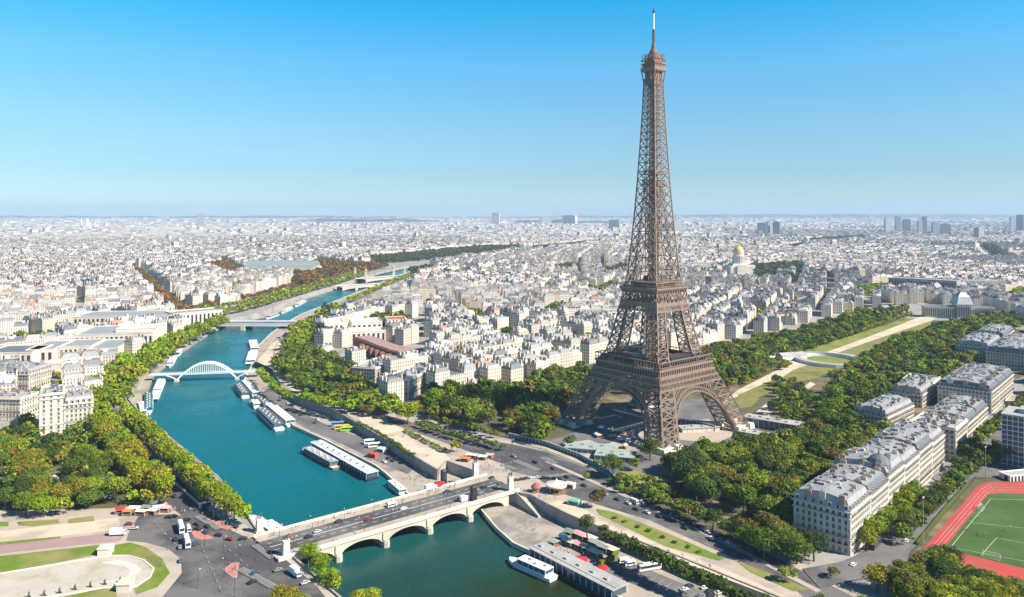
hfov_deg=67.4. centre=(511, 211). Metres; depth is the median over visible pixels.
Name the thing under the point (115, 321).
apartment house
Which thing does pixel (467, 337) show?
apartment house
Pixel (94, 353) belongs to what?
apartment house
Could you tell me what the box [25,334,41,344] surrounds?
apartment house
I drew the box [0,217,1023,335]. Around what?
distant city
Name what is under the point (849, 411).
tree
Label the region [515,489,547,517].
stone stairs
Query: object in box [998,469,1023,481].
sports pavilion
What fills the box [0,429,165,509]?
garden earth
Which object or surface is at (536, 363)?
apartment house
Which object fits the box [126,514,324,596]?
crossroads
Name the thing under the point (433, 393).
tree
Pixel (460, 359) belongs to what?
apartment house
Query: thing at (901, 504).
tree
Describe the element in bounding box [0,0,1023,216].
sky
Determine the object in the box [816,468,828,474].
tree
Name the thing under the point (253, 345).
tour boat
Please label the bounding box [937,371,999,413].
apartment building
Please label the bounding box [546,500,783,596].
promenade
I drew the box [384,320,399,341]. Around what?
apartment house
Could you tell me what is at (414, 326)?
apartment house
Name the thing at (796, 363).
garden path
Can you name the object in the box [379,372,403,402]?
apartment house
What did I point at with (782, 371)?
garden path
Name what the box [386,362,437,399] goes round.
apartment building
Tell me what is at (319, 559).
tree
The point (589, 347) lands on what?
apartment house
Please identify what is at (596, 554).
market stall
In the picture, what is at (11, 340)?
apartment house
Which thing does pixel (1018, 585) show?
tree
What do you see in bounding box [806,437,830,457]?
tree
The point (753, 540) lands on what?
tree
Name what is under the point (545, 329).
apartment house
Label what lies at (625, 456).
entrance hall
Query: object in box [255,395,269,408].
tour boat
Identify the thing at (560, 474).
zebra crossing
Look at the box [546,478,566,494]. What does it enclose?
carousel
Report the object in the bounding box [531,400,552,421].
tree
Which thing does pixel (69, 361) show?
apartment house
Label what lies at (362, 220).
hills
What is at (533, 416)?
tree
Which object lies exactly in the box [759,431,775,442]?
tree
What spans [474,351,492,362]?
apartment house
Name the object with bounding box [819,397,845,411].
tree
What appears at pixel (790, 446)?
tree
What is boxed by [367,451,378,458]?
kiosk
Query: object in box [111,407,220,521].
quay road
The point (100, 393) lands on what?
tree
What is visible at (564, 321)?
apartment house
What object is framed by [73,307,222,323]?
riverside hall
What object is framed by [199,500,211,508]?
tunnel portal
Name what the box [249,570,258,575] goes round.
car
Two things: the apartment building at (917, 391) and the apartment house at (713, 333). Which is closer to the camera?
the apartment building at (917, 391)
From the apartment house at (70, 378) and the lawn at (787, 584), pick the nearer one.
the lawn at (787, 584)
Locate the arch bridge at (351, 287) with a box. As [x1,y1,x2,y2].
[336,283,379,290]
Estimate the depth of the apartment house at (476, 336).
918.81 m
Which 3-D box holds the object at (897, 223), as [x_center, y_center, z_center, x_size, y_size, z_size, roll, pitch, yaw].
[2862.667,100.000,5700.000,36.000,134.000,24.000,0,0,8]
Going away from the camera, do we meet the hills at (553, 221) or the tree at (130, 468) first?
the tree at (130, 468)
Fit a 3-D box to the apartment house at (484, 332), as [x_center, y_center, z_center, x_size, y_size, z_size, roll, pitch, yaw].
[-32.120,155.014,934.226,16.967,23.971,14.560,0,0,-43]
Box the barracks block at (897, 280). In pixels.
[888,276,960,287]
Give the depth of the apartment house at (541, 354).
795.52 m
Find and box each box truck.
[109,527,126,535]
[289,564,300,577]
[424,483,436,490]
[459,494,469,501]
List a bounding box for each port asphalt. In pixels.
[262,388,414,473]
[591,557,714,596]
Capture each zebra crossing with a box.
[195,515,221,529]
[238,567,274,587]
[253,544,272,558]
[514,460,539,470]
[545,472,573,476]
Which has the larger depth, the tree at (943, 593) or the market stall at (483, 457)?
the market stall at (483, 457)
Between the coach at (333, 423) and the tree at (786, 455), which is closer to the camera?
the tree at (786, 455)
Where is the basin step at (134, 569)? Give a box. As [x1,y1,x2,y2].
[101,560,140,581]
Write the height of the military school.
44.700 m
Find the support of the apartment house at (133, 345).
on the ground at (866, 587)
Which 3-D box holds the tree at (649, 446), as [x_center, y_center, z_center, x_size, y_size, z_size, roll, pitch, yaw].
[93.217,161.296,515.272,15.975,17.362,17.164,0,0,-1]
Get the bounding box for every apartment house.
[0,336,5,345]
[0,356,19,362]
[0,370,17,389]
[0,379,15,389]
[1,354,21,360]
[7,335,24,344]
[13,320,28,332]
[25,332,41,337]
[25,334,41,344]
[36,315,54,331]
[42,329,58,335]
[42,333,58,341]
[56,323,76,334]
[59,332,74,339]
[61,349,79,361]
[61,356,81,383]
[62,358,82,376]
[62,368,84,385]
[65,382,85,391]
[71,321,89,332]
[78,374,103,391]
[80,347,99,359]
[82,355,101,365]
[83,362,103,374]
[84,371,104,378]
[94,322,109,325]
[99,347,117,365]
[106,317,122,324]
[122,318,134,324]
[124,334,145,355]
[129,314,145,323]
[152,316,166,323]
[164,316,177,321]
[167,319,183,332]
[314,326,332,345]
[315,342,333,355]
[333,326,350,347]
[345,346,365,371]
[376,370,396,383]
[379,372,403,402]
[383,355,404,372]
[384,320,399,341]
[395,325,410,345]
[398,349,418,367]
[399,317,413,323]
[403,321,418,343]
[418,351,431,363]
[423,340,441,351]
[424,315,438,336]
[426,348,440,363]
[426,362,449,387]
[429,328,447,341]
[431,344,449,349]
[432,322,447,330]
[432,337,450,344]
[433,346,452,364]
[440,315,453,321]
[442,321,453,331]
[442,349,461,370]
[444,330,461,343]
[445,341,461,346]
[447,317,461,326]
[449,343,465,351]
[450,368,463,386]
[451,354,472,370]
[453,324,469,333]
[455,359,477,385]
[457,322,471,327]
[457,344,474,354]
[460,318,473,325]
[460,331,472,343]
[461,341,477,348]
[465,346,484,359]
[465,375,485,384]
[468,326,478,333]
[469,332,483,340]
[471,322,486,329]
[472,356,489,377]
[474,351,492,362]
[478,328,493,334]
[478,340,490,352]
[479,334,496,342]
[479,360,500,381]
[480,327,497,333]
[484,332,500,336]
[485,322,492,328]
[488,346,506,356]
[489,314,502,332]
[490,340,502,348]
[491,353,512,367]
[496,335,513,347]
[501,358,523,383]
[502,344,517,358]
[509,334,524,348]
[510,325,528,335]
[511,355,524,376]
[516,350,535,376]
[518,346,528,352]
[520,333,533,341]
[523,340,541,352]
[524,316,537,323]
[524,321,540,334]
[526,333,544,342]
[526,357,547,376]
[535,317,549,326]
[536,351,548,365]
[537,339,552,350]
[539,324,555,338]
[542,347,560,365]
[544,315,558,326]
[544,336,558,344]
[545,331,562,337]
[553,335,569,347]
[555,344,570,367]
[556,326,572,337]
[560,316,574,326]
[562,335,580,350]
[568,316,582,334]
[569,345,581,366]
[574,333,589,340]
[576,319,592,335]
[580,335,598,363]
[591,317,606,325]
[592,323,608,334]
[594,334,608,354]
[601,331,617,351]
[602,328,618,333]
[608,321,620,329]
[609,315,621,321]
[627,325,636,332]
[627,331,636,341]
[631,339,645,345]
[635,331,645,340]
[663,325,678,349]
[669,323,684,343]
[680,322,692,343]
[686,335,702,345]
[691,323,699,333]
[694,322,707,331]
[694,330,710,343]
[699,318,712,326]
[703,326,716,341]
[708,318,724,340]
[725,320,737,338]
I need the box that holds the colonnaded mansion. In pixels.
[0,344,52,361]
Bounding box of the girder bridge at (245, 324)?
[219,320,295,329]
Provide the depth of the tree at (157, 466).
454.15 m
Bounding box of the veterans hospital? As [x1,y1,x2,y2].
[626,262,711,268]
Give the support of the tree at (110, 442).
on the garden earth at (100, 503)
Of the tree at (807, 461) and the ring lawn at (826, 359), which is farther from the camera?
the ring lawn at (826, 359)
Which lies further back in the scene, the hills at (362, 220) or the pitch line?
the hills at (362, 220)
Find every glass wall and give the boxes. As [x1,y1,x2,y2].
[508,433,617,483]
[678,419,714,430]
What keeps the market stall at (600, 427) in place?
on the tower esplanade
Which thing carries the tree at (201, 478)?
on the ground at (866, 587)
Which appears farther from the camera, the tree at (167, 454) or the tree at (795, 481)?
the tree at (167, 454)
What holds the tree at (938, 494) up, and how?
on the ground at (866, 587)
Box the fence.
[909,475,995,556]
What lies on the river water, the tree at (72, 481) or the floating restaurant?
the floating restaurant
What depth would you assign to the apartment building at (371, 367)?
751.87 m
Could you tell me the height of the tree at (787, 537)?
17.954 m
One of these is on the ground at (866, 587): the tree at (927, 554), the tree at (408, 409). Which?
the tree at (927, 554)
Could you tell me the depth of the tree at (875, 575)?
335.62 m
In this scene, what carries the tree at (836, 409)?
on the park earth at (612, 399)
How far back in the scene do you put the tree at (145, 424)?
548.91 m
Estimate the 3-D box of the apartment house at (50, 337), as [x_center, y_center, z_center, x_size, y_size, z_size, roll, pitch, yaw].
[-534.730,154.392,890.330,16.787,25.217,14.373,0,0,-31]
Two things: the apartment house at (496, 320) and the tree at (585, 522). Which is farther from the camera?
the apartment house at (496, 320)
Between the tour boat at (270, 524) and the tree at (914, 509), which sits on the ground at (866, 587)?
the tree at (914, 509)
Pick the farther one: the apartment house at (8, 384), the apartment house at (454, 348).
the apartment house at (454, 348)
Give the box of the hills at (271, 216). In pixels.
[0,215,471,217]
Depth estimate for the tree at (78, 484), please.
435.50 m
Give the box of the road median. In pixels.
[544,461,821,591]
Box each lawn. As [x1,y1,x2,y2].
[0,522,8,525]
[0,536,60,544]
[0,545,98,572]
[17,519,59,525]
[64,588,116,596]
[68,516,94,522]
[112,542,169,593]
[131,547,162,567]
[596,509,723,560]
[614,470,663,490]
[727,394,758,408]
[737,561,810,590]
[738,380,779,397]
[782,365,837,381]
[804,319,909,351]
[807,356,851,363]
[838,321,931,354]
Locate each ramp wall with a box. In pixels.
[173,481,199,504]
[175,472,206,500]
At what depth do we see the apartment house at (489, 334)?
921.63 m
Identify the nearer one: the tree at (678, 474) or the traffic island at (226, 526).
the traffic island at (226, 526)
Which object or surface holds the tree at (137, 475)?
on the garden earth at (100, 503)
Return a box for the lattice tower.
[554,8,755,455]
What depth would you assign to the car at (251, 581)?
344.02 m
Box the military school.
[921,289,994,318]
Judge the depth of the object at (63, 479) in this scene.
448.21 m
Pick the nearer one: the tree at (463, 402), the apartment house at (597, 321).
the tree at (463, 402)
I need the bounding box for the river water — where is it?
[147,268,597,596]
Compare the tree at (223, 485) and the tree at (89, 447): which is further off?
the tree at (89, 447)
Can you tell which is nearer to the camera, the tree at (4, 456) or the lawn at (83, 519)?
the lawn at (83, 519)
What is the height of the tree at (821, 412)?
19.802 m
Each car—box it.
[247,579,257,583]
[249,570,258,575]
[273,567,282,571]
[300,580,310,584]
[678,590,687,594]
[684,583,693,587]
[696,593,705,596]
[705,588,714,592]
[705,592,714,596]
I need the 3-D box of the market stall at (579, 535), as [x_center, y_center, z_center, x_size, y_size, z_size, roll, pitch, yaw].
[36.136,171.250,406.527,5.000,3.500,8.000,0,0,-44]
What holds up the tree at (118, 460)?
on the garden earth at (100, 503)
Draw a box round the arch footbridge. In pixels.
[148,361,256,381]
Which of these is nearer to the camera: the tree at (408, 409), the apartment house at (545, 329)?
the tree at (408, 409)
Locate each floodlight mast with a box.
[922,496,924,544]
[985,446,986,478]
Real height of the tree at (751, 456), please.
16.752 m
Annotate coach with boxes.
[177,519,184,533]
[183,533,190,548]
[331,420,345,425]
[334,424,349,429]
[340,426,355,430]
[364,438,376,443]
[368,441,382,447]
[637,561,661,571]
[869,536,881,550]
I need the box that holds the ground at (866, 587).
[0,229,1023,596]
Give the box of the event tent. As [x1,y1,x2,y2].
[775,351,806,359]
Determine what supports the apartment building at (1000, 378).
on the ground at (866, 587)
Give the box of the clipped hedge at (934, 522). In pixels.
[916,481,968,544]
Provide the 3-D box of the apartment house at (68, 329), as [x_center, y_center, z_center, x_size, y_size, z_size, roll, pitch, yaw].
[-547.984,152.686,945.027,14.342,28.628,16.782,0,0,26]
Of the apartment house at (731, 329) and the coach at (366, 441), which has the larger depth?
the apartment house at (731, 329)
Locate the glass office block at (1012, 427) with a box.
[1001,405,1023,467]
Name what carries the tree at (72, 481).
on the garden earth at (100, 503)
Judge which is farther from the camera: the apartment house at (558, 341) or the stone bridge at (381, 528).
the apartment house at (558, 341)
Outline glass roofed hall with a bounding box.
[244,260,321,271]
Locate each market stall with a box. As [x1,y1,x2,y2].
[115,507,125,514]
[122,509,133,515]
[128,505,141,512]
[134,509,147,516]
[141,504,152,511]
[144,498,159,504]
[147,508,159,515]
[152,504,164,510]
[160,505,170,512]
[459,456,470,461]
[465,452,477,458]
[477,454,487,460]
[485,453,493,458]
[549,538,559,546]
[556,533,569,541]
[561,536,574,547]
[563,528,574,537]
[572,539,587,551]
[573,530,585,541]
[582,544,594,554]
[584,533,598,542]
[587,547,603,559]
[588,538,604,547]
[594,432,601,438]
[596,542,609,553]
[597,425,603,430]
[602,543,619,554]
[606,427,613,432]
[608,434,616,438]
[616,429,624,433]
[617,437,626,441]
[621,443,627,448]
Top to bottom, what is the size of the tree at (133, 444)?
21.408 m
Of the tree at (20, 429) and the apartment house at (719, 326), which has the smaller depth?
the tree at (20, 429)
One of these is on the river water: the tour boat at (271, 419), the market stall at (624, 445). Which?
the tour boat at (271, 419)
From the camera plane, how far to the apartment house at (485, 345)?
833.14 m
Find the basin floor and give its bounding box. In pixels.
[0,556,151,596]
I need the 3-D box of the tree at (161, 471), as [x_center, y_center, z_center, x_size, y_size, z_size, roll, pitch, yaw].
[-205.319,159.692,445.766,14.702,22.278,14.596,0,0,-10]
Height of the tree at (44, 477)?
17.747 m
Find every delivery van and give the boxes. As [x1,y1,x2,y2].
[186,523,190,531]
[386,501,396,507]
[618,556,629,564]
[624,559,635,566]
[629,497,638,504]
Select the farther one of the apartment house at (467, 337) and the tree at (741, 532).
the apartment house at (467, 337)
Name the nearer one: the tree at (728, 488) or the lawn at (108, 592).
the lawn at (108, 592)
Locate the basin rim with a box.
[0,555,154,596]
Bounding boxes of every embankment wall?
[128,263,426,596]
[273,272,781,596]
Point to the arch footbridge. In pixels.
(215, 363)
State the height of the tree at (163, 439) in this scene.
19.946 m
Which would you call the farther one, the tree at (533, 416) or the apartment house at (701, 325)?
the apartment house at (701, 325)
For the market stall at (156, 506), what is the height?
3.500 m
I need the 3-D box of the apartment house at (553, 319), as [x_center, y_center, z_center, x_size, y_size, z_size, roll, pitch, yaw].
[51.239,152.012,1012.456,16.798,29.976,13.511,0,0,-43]
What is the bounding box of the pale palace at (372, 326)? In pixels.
[315,316,406,344]
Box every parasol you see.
[434,481,444,484]
[575,556,587,561]
[597,564,608,569]
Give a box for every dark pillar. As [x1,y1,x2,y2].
[441,469,446,483]
[470,485,476,500]
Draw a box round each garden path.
[724,316,935,402]
[755,382,814,415]
[776,361,807,365]
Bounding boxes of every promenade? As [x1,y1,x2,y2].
[0,518,119,541]
[256,340,302,393]
[359,415,450,468]
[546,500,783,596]
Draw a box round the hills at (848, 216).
[472,214,1023,217]
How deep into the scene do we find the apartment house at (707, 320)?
1006.41 m
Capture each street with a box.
[803,428,1000,586]
[932,466,1023,481]
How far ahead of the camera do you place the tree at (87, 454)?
490.82 m
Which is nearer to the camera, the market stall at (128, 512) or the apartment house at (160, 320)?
the market stall at (128, 512)
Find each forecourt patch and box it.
[556,440,599,462]
[611,426,643,450]
[679,419,731,442]
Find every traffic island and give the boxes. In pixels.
[191,530,212,539]
[204,518,231,529]
[223,562,239,577]
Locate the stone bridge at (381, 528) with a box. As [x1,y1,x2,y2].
[253,473,519,562]
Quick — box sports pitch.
[947,493,1023,567]
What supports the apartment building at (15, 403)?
on the ground at (866, 587)
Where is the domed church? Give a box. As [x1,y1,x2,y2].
[725,240,752,275]
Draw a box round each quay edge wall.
[143,270,396,481]
[244,272,620,596]
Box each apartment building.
[0,359,52,390]
[0,387,38,420]
[38,383,64,435]
[63,386,93,432]
[351,355,396,383]
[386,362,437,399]
[792,473,871,555]
[821,458,889,516]
[833,445,905,505]
[854,393,914,423]
[861,435,920,484]
[870,423,933,486]
[889,376,933,407]
[896,418,945,476]
[901,373,940,398]
[911,410,968,459]
[926,400,978,438]
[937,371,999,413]
[942,392,988,426]
[950,367,1007,404]
[955,331,1000,362]
[960,361,1014,398]
[977,323,1014,336]
[985,332,1023,371]
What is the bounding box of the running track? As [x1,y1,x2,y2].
[924,482,1023,579]
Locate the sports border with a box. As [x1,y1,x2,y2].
[906,477,1023,580]
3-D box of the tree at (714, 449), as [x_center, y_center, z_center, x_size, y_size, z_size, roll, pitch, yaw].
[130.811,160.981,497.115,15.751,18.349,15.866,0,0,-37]
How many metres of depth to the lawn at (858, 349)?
968.13 m
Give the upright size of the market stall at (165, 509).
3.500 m
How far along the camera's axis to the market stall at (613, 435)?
563.26 m
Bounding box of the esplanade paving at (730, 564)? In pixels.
[339,408,860,596]
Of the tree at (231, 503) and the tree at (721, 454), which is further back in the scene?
the tree at (721, 454)
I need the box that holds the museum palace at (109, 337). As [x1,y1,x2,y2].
[25,323,166,371]
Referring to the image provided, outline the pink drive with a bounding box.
[0,533,123,552]
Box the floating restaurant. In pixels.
[528,541,628,596]
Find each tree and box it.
[0,433,15,445]
[0,450,11,464]
[0,486,15,509]
[1,438,25,450]
[5,424,29,434]
[6,454,23,466]
[10,457,39,473]
[10,491,35,505]
[11,477,33,493]
[11,493,33,514]
[15,469,33,481]
[15,472,36,483]
[17,449,39,462]
[21,462,43,474]
[24,482,52,494]
[26,495,58,516]
[27,466,46,479]
[28,448,46,466]
[31,471,53,486]
[34,487,58,507]
[38,445,59,458]
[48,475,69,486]
[48,481,72,509]
[59,456,88,473]
[65,475,84,499]
[68,477,89,502]
[69,448,93,465]
[72,468,91,478]
[73,443,96,451]
[74,488,104,508]
[83,476,106,503]
[84,468,104,476]
[88,374,108,384]
[88,414,109,429]
[88,459,108,472]
[88,473,104,497]
[90,417,105,431]
[90,449,111,460]
[91,421,110,445]
[92,387,112,396]
[93,388,112,399]
[94,423,118,447]
[95,401,112,409]
[95,450,117,470]
[100,430,122,445]
[101,476,131,502]
[104,440,122,450]
[105,417,124,427]
[106,441,129,466]
[111,447,132,472]
[115,351,135,361]
[115,432,136,443]
[115,452,133,476]
[119,454,142,482]
[119,455,141,485]
[124,462,146,489]
[126,440,147,450]
[126,465,148,491]
[127,445,151,459]
[135,420,156,436]
[142,425,158,447]
[142,427,163,452]
[142,459,160,467]
[143,462,160,490]
[144,465,170,498]
[145,462,172,482]
[146,430,167,447]
[150,474,174,502]
[152,436,172,461]
[156,439,178,464]
[156,442,179,466]
[163,449,179,469]
[167,448,187,473]
[168,453,185,472]
[172,453,193,479]
[181,466,205,484]
[183,462,204,486]
[195,475,215,500]
[195,480,211,500]
[198,464,211,477]
[205,481,223,507]
[210,480,229,495]
[210,490,228,512]
[216,486,233,508]
[217,493,235,516]
[223,491,242,514]
[224,496,242,520]
[267,584,303,596]
[292,593,310,596]
[298,542,321,567]
[308,551,332,573]
[316,567,339,585]
[349,587,381,596]
[397,400,418,423]
[421,387,444,410]
[436,393,456,415]
[442,379,468,395]
[454,398,475,409]
[464,405,484,422]
[478,409,496,427]
[501,408,520,427]
[513,390,532,403]
[523,410,542,422]
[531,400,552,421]
[540,405,560,418]
[578,514,594,538]
[600,453,625,473]
[639,439,661,459]
[659,453,679,473]
[667,450,688,464]
[671,458,699,481]
[671,465,684,485]
[677,444,699,460]
[684,473,707,500]
[688,454,706,466]
[689,474,720,506]
[694,436,710,447]
[695,449,710,462]
[697,465,717,490]
[701,442,720,451]
[701,508,723,529]
[702,446,725,460]
[706,460,723,466]
[708,470,728,499]
[709,446,734,464]
[709,576,725,596]
[712,463,737,489]
[721,484,740,508]
[723,451,740,464]
[729,440,744,454]
[729,473,745,485]
[730,431,752,442]
[730,445,750,456]
[730,516,759,544]
[732,483,757,513]
[732,524,757,550]
[734,455,757,467]
[739,461,758,473]
[740,438,759,454]
[741,470,769,497]
[742,529,771,552]
[743,453,763,467]
[743,524,781,558]
[744,434,768,453]
[749,494,779,514]
[753,510,787,529]
[754,451,773,470]
[754,469,768,480]
[755,495,790,520]
[757,443,786,470]
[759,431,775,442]
[760,478,779,494]
[764,442,777,449]
[767,471,785,477]
[767,475,788,480]
[769,523,796,554]
[770,488,793,501]
[772,479,799,502]
[773,445,795,459]
[774,459,797,474]
[774,529,802,562]
[776,442,798,457]
[776,497,793,514]
[776,521,796,532]
[778,442,797,458]
[783,532,815,563]
[785,436,805,460]
[785,478,803,486]
[786,468,810,477]
[786,473,804,482]
[787,425,809,436]
[793,458,823,472]
[797,435,809,451]
[798,478,810,485]
[798,529,829,561]
[800,417,823,431]
[800,464,820,477]
[806,432,831,446]
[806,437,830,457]
[810,473,819,479]
[812,408,834,420]
[813,424,833,435]
[815,456,832,467]
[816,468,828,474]
[817,429,834,441]
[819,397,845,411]
[820,447,839,458]
[820,460,832,470]
[821,404,841,412]
[827,449,846,460]
[830,412,852,427]
[836,408,859,419]
[844,386,867,396]
[849,435,869,440]
[854,385,876,399]
[854,439,867,446]
[856,524,879,550]
[861,562,893,591]
[864,518,884,533]
[869,513,890,532]
[876,507,899,532]
[878,564,896,591]
[889,498,912,513]
[889,572,909,595]
[890,567,927,590]
[892,488,914,507]
[892,559,905,568]
[894,515,916,528]
[897,511,919,528]
[898,563,927,576]
[898,583,924,596]
[900,483,922,509]
[904,479,928,502]
[905,507,926,529]
[906,561,929,568]
[906,576,926,593]
[908,551,932,565]
[909,588,930,596]
[912,500,936,515]
[916,493,940,515]
[917,553,930,561]
[919,567,939,579]
[919,575,944,592]
[921,547,942,553]
[923,489,942,503]
[927,543,950,551]
[928,586,944,596]
[929,483,949,495]
[929,550,947,568]
[929,587,967,596]
[930,551,958,569]
[930,556,962,578]
[931,581,957,596]
[936,578,954,583]
[939,572,952,580]
[943,546,965,562]
[947,583,977,596]
[949,573,977,586]
[952,554,964,567]
[955,565,987,578]
[955,577,980,589]
[970,582,1001,596]
[973,570,997,582]
[975,578,1003,592]
[987,573,1015,585]
[994,594,1023,596]
[1000,583,1023,596]
[1006,575,1023,587]
[1012,582,1023,587]
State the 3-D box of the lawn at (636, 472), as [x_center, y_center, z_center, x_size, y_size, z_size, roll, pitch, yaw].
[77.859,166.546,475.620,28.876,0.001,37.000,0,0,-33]
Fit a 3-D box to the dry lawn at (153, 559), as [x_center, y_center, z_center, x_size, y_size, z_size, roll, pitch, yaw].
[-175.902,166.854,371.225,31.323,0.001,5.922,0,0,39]
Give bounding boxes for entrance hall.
[564,441,613,453]
[594,448,636,462]
[678,423,719,432]
[737,428,807,447]
[743,413,801,432]
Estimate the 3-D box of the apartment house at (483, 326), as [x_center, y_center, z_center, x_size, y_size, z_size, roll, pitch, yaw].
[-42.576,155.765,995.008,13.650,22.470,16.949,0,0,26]
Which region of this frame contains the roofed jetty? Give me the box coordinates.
[310,440,378,481]
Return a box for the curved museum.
[353,335,419,356]
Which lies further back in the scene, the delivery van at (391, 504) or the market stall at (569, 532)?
the delivery van at (391, 504)
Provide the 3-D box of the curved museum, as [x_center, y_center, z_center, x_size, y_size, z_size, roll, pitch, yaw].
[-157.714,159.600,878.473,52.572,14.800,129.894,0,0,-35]
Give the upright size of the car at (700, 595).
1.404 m
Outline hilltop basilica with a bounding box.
[81,218,91,228]
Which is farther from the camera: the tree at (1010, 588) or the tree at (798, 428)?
the tree at (798, 428)
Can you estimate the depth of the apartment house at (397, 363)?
753.19 m
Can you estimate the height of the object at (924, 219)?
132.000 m
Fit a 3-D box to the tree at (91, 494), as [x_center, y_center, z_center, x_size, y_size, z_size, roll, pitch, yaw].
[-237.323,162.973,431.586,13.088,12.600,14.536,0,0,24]
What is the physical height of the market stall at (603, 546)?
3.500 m
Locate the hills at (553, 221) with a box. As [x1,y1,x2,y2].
[514,219,608,222]
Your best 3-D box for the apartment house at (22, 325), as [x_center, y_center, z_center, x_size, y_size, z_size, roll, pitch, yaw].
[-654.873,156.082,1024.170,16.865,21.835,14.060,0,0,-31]
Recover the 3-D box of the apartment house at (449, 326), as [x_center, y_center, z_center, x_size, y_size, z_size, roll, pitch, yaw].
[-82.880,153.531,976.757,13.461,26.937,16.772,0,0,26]
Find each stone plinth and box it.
[96,543,114,555]
[115,578,134,592]
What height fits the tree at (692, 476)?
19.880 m
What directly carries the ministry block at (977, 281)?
on the ground at (866, 587)
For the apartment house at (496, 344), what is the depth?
846.38 m
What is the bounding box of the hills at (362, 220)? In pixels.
[290,218,442,221]
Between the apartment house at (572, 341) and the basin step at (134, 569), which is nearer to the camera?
the basin step at (134, 569)
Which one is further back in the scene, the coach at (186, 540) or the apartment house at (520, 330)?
the apartment house at (520, 330)
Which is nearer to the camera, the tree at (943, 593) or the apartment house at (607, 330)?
the tree at (943, 593)
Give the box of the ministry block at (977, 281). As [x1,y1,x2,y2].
[961,279,1006,285]
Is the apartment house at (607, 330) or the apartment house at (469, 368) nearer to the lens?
the apartment house at (469, 368)
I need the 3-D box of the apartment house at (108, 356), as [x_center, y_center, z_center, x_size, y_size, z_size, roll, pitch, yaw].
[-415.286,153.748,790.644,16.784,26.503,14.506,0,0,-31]
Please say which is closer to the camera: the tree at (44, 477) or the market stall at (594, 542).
the market stall at (594, 542)
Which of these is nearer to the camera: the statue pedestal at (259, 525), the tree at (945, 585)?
the tree at (945, 585)
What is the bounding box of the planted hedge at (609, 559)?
[599,549,618,564]
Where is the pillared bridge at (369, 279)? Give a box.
[356,275,397,282]
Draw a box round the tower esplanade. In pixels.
[550,397,761,474]
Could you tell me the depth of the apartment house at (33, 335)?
904.27 m
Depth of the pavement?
528.86 m
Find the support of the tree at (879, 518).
on the ground at (866, 587)
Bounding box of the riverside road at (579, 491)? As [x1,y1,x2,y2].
[386,415,852,596]
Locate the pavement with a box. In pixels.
[510,440,607,474]
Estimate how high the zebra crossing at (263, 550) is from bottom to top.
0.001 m
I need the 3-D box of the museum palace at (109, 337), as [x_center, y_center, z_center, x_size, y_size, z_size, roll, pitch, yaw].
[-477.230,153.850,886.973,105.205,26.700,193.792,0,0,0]
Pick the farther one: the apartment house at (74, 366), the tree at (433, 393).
the apartment house at (74, 366)
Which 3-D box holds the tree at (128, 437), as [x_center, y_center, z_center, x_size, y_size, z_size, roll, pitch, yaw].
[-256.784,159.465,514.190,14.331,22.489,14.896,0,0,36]
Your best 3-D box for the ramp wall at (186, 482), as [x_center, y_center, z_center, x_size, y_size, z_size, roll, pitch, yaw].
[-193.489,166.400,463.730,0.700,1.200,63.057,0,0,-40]
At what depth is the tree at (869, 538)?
375.44 m
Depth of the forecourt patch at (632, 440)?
559.77 m
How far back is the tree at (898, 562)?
344.03 m
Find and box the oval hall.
[795,352,857,368]
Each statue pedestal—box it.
[254,516,264,533]
[281,538,290,555]
[471,462,479,476]
[507,475,513,490]
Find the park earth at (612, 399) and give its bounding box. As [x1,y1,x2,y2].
[416,318,1023,551]
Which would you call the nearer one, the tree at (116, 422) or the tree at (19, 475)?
the tree at (19, 475)
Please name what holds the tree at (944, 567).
on the ground at (866, 587)
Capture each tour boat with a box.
[138,401,147,415]
[144,392,152,414]
[152,378,166,398]
[167,356,176,366]
[175,348,182,356]
[181,341,190,347]
[234,383,249,398]
[242,380,259,397]
[245,350,257,364]
[248,340,258,350]
[250,399,260,408]
[250,515,283,530]
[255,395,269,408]
[256,407,284,430]
[266,313,279,318]
[266,402,294,426]
[281,307,292,313]
[295,300,306,306]
[303,446,340,469]
[387,479,406,495]
[509,555,557,582]
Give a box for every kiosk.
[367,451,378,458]
[377,446,385,452]
[531,483,540,492]
[566,481,575,488]
[567,497,581,506]
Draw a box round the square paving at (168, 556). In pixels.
[0,502,335,596]
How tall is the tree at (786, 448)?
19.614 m
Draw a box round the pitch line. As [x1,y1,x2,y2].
[953,499,1021,560]
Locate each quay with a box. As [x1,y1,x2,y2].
[131,281,356,481]
[245,272,728,596]

